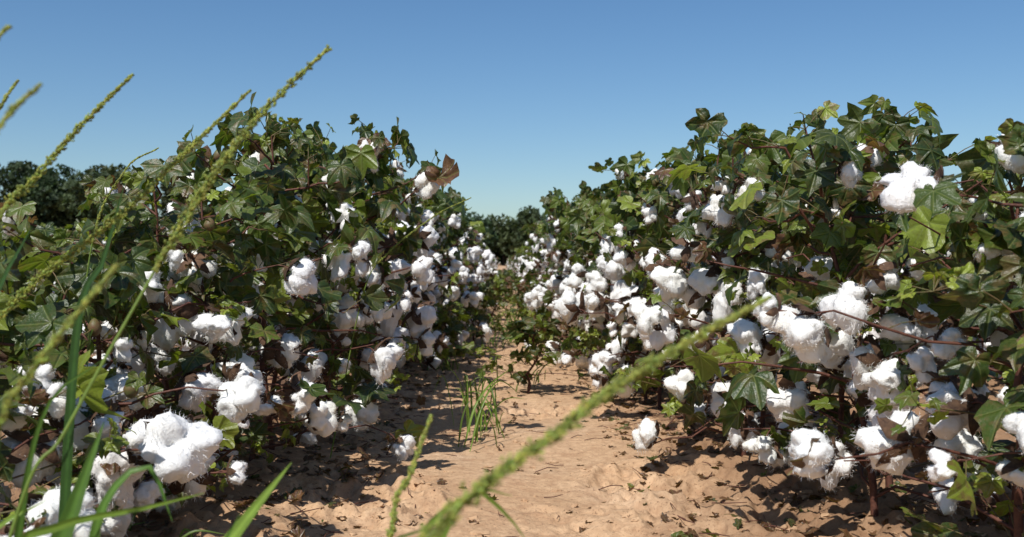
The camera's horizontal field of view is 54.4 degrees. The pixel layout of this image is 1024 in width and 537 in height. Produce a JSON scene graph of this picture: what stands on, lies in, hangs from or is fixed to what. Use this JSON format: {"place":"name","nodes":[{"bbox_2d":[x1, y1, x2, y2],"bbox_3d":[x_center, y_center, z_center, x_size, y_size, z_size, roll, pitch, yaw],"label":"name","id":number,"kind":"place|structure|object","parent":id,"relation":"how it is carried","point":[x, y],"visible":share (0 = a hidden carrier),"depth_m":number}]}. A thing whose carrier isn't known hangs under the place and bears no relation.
{"place":"outdoors","nodes":[
{"label":"outdoors","id":0,"kind":"place"},
{"bbox_2d":[0,264,1023,536],"bbox_3d":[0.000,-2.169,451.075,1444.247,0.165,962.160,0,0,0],"label":"ground","id":1,"kind":"structure","parent":0,"point":[526,480],"depth_m":2.67},
{"bbox_2d":[0,24,12,39],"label":"grass seed stalk","id":2,"kind":"object","parent":1,"relation":"on","point":[4,29],"depth_m":0.80},
{"bbox_2d":[0,79,19,109],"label":"grass seed stalk","id":3,"kind":"object","parent":1,"relation":"on","point":[6,96],"depth_m":1.19},
{"bbox_2d":[0,82,41,129],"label":"grass seed stalk","id":4,"kind":"object","parent":1,"relation":"on","point":[12,109],"depth_m":0.69},
{"bbox_2d":[0,366,104,536],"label":"cotton plant","id":5,"kind":"object","parent":1,"relation":"on","point":[46,513],"visible":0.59,"depth_m":1.36},
{"bbox_2d":[0,263,120,428],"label":"grass seed stalk","id":6,"kind":"object","parent":1,"relation":"on","point":[30,374],"depth_m":0.72},
{"bbox_2d":[0,73,133,227],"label":"grass seed stalk","id":7,"kind":"object","parent":1,"relation":"on","point":[49,160],"depth_m":1.17},
{"bbox_2d":[0,292,136,536],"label":"cotton plant","id":8,"kind":"object","parent":1,"relation":"on","point":[87,428],"visible":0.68,"depth_m":1.76},
{"bbox_2d":[35,484,143,530],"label":"grass tuft","id":9,"kind":"object","parent":1,"relation":"on","point":[131,523],"visible":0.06,"depth_m":2.05},
{"bbox_2d":[73,147,158,449],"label":"grass seed stalk","id":10,"kind":"object","parent":1,"relation":"on","point":[110,191],"depth_m":2.00},
{"bbox_2d":[0,252,247,519],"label":"cotton plant","id":11,"kind":"object","parent":1,"relation":"on","point":[175,451],"visible":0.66,"depth_m":1.81},
{"bbox_2d":[0,89,251,319],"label":"grass seed stalk","id":12,"kind":"object","parent":1,"relation":"on","point":[22,292],"depth_m":1.23},
{"bbox_2d":[0,183,291,536],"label":"grass clump","id":13,"kind":"object","parent":1,"relation":"on","point":[70,506],"visible":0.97,"depth_m":0.99},
{"bbox_2d":[0,203,311,508],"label":"cotton plant","id":14,"kind":"object","parent":1,"relation":"on","point":[127,278],"visible":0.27,"depth_m":2.17},
{"bbox_2d":[0,143,338,463],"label":"cotton plant","id":15,"kind":"object","parent":1,"relation":"on","point":[135,180],"visible":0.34,"depth_m":2.48},
{"bbox_2d":[8,44,332,536],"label":"grass seed stalk","id":16,"kind":"object","parent":1,"relation":"on","point":[188,213],"depth_m":1.04},
{"bbox_2d":[179,528,222,536],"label":"grass tuft","id":17,"kind":"object","parent":1,"relation":"on","point":[189,532],"visible":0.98,"depth_m":1.71},
{"bbox_2d":[65,177,366,512],"bbox_3d":[-0.694,0.200,2.301,0.793,0.846,0.866,3,-2,-23],"label":"cotton plant","id":18,"kind":"object","parent":1,"relation":"on","point":[241,401],"visible":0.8,"depth_m":2.32},
{"bbox_2d":[82,110,405,449],"bbox_3d":[-0.823,0.077,3.015,0.954,1.115,0.842,-2,1,-14],"label":"cotton plant","id":19,"kind":"object","parent":1,"relation":"on","point":[371,394],"visible":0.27,"depth_m":2.94},
{"bbox_2d":[133,92,424,461],"bbox_3d":[-0.740,0.079,2.834,0.965,1.105,0.742,4,0,24],"label":"cotton plant","id":20,"kind":"object","parent":1,"relation":"on","point":[356,162],"visible":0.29,"depth_m":2.78},
{"bbox_2d":[208,143,421,435],"bbox_3d":[-0.739,0.099,3.314,0.790,1.072,0.839,6,-2,14],"label":"cotton plant","id":21,"kind":"object","parent":1,"relation":"on","point":[347,209],"visible":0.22,"depth_m":3.31},
{"bbox_2d":[225,112,410,406],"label":"cotton plant","id":22,"kind":"object","parent":1,"relation":"on","point":[392,195],"visible":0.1,"depth_m":3.92},
{"bbox_2d":[266,140,415,391],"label":"cotton plant","id":23,"kind":"object","parent":1,"relation":"on","point":[314,171],"visible":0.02,"depth_m":4.01},
{"bbox_2d":[269,114,459,437],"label":"cotton plant","id":24,"kind":"object","parent":1,"relation":"on","point":[429,180],"visible":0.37,"depth_m":3.39},
{"bbox_2d":[313,132,448,385],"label":"cotton plant","id":25,"kind":"object","parent":1,"relation":"on","point":[414,215],"visible":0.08,"depth_m":4.48},
{"bbox_2d":[335,181,443,363],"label":"cotton plant","id":26,"kind":"object","parent":1,"relation":"on","point":[429,212],"visible":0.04,"depth_m":4.62},
{"bbox_2d":[330,197,470,457],"bbox_3d":[-0.337,0.183,3.001,0.430,0.797,0.011,0,0,0],"label":"grass blade","id":27,"kind":"object","parent":1,"relation":"on","point":[393,247],"depth_m":3.00},
{"bbox_2d":[386,414,432,536],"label":"grass seed stalk","id":28,"kind":"object","parent":1,"relation":"on","point":[394,512],"depth_m":0.98},
{"bbox_2d":[366,178,469,370],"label":"cotton plant","id":29,"kind":"object","parent":1,"relation":"on","point":[455,268],"visible":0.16,"depth_m":4.99},
{"bbox_2d":[406,197,462,333],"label":"cotton plant","id":30,"kind":"object","parent":1,"relation":"on","point":[456,254],"visible":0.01,"depth_m":5.63},
{"bbox_2d":[415,351,460,371],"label":"grass tuft","id":31,"kind":"object","parent":1,"relation":"on","point":[448,363],"visible":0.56,"depth_m":5.45},
{"bbox_2d":[415,199,464,297],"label":"cotton plant","id":32,"kind":"object","parent":1,"relation":"on","point":[447,292],"visible":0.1,"depth_m":5.88},
{"bbox_2d":[410,301,484,364],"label":"cotton plant","id":33,"kind":"object","parent":1,"relation":"on","point":[451,307],"visible":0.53,"depth_m":5.57},
{"bbox_2d":[398,489,523,536],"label":"grass clump","id":34,"kind":"object","parent":1,"relation":"on","point":[433,519],"visible":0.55,"depth_m":0.83},
{"bbox_2d":[455,364,496,412],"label":"grass tuft","id":35,"kind":"object","parent":1,"relation":"on","point":[470,383],"visible":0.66,"depth_m":4.12},
{"bbox_2d":[435,362,522,451],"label":"grass tuft","id":36,"kind":"object","parent":1,"relation":"on","point":[480,413],"visible":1,"depth_m":3.43},
{"bbox_2d":[462,281,511,341],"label":"cotton plant","id":37,"kind":"object","parent":1,"relation":"on","point":[488,298],"visible":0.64,"depth_m":7.32},
{"bbox_2d":[481,277,501,310],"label":"cotton plant","id":38,"kind":"object","parent":1,"relation":"on","point":[499,282],"visible":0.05,"depth_m":11.44},
{"bbox_2d":[0,160,993,265],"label":"distant tree line","id":39,"kind":"object","parent":1,"relation":"on","point":[57,204],"visible":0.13,"depth_m":97.14},
{"bbox_2d":[482,312,511,330],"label":"grass tuft","id":40,"kind":"object","parent":1,"relation":"on","point":[494,325],"visible":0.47,"depth_m":8.75},
{"bbox_2d":[471,279,523,324],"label":"cotton plant","id":41,"kind":"object","parent":1,"relation":"on","point":[501,289],"visible":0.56,"depth_m":9.38},
{"bbox_2d":[481,322,515,349],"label":"grass tuft","id":42,"kind":"object","parent":1,"relation":"on","point":[497,339],"visible":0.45,"depth_m":7.04},
{"bbox_2d":[489,267,507,281],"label":"cotton plant","id":43,"kind":"object","parent":1,"relation":"on","point":[505,273],"visible":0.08,"depth_m":13.92},
{"bbox_2d":[489,276,522,319],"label":"cotton plant","id":44,"kind":"object","parent":1,"relation":"on","point":[515,281],"visible":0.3,"depth_m":10.10},
{"bbox_2d":[494,273,518,309],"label":"cotton plant","id":45,"kind":"object","parent":1,"relation":"on","point":[511,275],"visible":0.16,"depth_m":12.59},
{"bbox_2d":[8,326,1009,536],"bbox_3d":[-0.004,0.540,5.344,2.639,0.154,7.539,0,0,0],"label":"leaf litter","id":46,"kind":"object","parent":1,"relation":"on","point":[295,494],"visible":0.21,"depth_m":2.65},
{"bbox_2d":[501,269,521,295],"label":"cotton plant","id":47,"kind":"object","parent":1,"relation":"on","point":[509,271],"visible":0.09,"depth_m":14.93},
{"bbox_2d":[499,308,523,323],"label":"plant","id":48,"kind":"object","parent":1,"relation":"on","point":[513,315],"visible":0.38,"depth_m":9.75},
{"bbox_2d":[493,279,551,324],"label":"cotton plant","id":49,"kind":"object","parent":1,"relation":"on","point":[523,286],"visible":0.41,"depth_m":7.89},
{"bbox_2d":[495,357,558,390],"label":"grass tuft","id":50,"kind":"object","parent":1,"relation":"on","point":[537,376],"visible":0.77,"depth_m":4.87},
{"bbox_2d":[474,313,588,393],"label":"cotton plant","id":51,"kind":"object","parent":1,"relation":"on","point":[522,330],"visible":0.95,"depth_m":4.62},
{"bbox_2d":[533,299,600,347],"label":"cotton plant","id":52,"kind":"object","parent":1,"relation":"on","point":[575,332],"visible":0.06,"depth_m":6.09},
{"bbox_2d":[134,343,1008,536],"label":"soil clods","id":53,"kind":"object","parent":1,"relation":"on","point":[480,532],"visible":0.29,"depth_m":2.66},
{"bbox_2d":[531,192,632,369],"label":"cotton plant","id":54,"kind":"object","parent":1,"relation":"on","point":[537,291],"visible":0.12,"depth_m":5.55},
{"bbox_2d":[539,179,631,366],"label":"cotton plant","id":55,"kind":"object","parent":1,"relation":"on","point":[583,201],"visible":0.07,"depth_m":5.29},
{"bbox_2d":[418,295,772,536],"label":"grass seed stalk","id":56,"kind":"object","parent":1,"relation":"on","point":[486,482],"depth_m":0.63},
{"bbox_2d":[587,214,621,344],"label":"cotton plant","id":57,"kind":"object","parent":1,"relation":"on","point":[599,329],"depth_m":6.17},
{"bbox_2d":[552,189,678,369],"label":"cotton plant","id":58,"kind":"object","parent":1,"relation":"on","point":[590,208],"visible":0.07,"depth_m":4.91},
{"bbox_2d":[542,151,714,372],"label":"cotton plant","id":59,"kind":"object","parent":1,"relation":"on","point":[622,168],"visible":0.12,"depth_m":4.48},
{"bbox_2d":[560,160,726,402],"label":"cotton plant","id":60,"kind":"object","parent":1,"relation":"on","point":[597,280],"visible":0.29,"depth_m":4.21},
{"bbox_2d":[554,135,753,413],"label":"cotton plant","id":61,"kind":"object","parent":1,"relation":"on","point":[569,307],"visible":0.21,"depth_m":3.68},
{"bbox_2d":[590,175,725,408],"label":"cotton plant","id":62,"kind":"object","parent":1,"relation":"on","point":[609,268],"visible":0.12,"depth_m":4.00},
{"bbox_2d":[588,152,730,388],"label":"cotton plant","id":63,"kind":"object","parent":1,"relation":"on","point":[642,173],"depth_m":4.72},
{"bbox_2d":[584,133,793,430],"bbox_3d":[0.725,0.066,3.469,0.863,1.127,0.830,-1,-2,-10],"label":"cotton plant","id":64,"kind":"object","parent":1,"relation":"on","point":[657,216],"visible":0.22,"depth_m":3.45},
{"bbox_2d":[625,123,868,456],"bbox_3d":[0.677,0.101,2.971,0.866,1.052,0.889,-1,3,-13],"label":"cotton plant","id":65,"kind":"object","parent":1,"relation":"on","point":[658,327],"visible":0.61,"depth_m":2.81},
{"bbox_2d":[632,133,924,435],"bbox_3d":[0.907,0.091,3.266,0.925,1.078,0.885,2,3,26],"label":"cotton plant","id":66,"kind":"object","parent":1,"relation":"on","point":[647,247],"visible":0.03,"depth_m":3.21},
{"bbox_2d":[686,105,998,472],"bbox_3d":[0.845,0.101,2.619,0.839,1.056,0.916,1,-2,19],"label":"cotton plant","id":67,"kind":"object","parent":1,"relation":"on","point":[702,279],"visible":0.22,"depth_m":2.60},
{"bbox_2d":[669,100,1023,520],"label":"cotton plant","id":68,"kind":"object","parent":1,"relation":"on","point":[874,269],"visible":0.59,"depth_m":2.16},
{"bbox_2d":[689,94,1023,489],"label":"cotton plant","id":69,"kind":"object","parent":1,"relation":"on","point":[891,132],"visible":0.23,"depth_m":2.37},
{"bbox_2d":[753,118,1023,536],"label":"cotton plant","id":70,"kind":"object","parent":1,"relation":"on","point":[894,444],"visible":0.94,"depth_m":1.61},
{"bbox_2d":[783,134,1023,536],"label":"cotton plant","id":71,"kind":"object","parent":1,"relation":"on","point":[976,163],"visible":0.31,"depth_m":1.96},
{"bbox_2d":[923,273,1023,515],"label":"cotton plant","id":72,"kind":"object","parent":1,"relation":"on","point":[970,294],"visible":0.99,"depth_m":1.45},
{"bbox_2d":[0,180,1023,404],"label":"cotton field","id":73,"kind":"structure","parent":0,"point":[544,255],"depth_m":6.60},
{"bbox_2d":[0,0,1023,227],"label":"sky","id":74,"kind":"structure","parent":0,"point":[525,96]}
]}

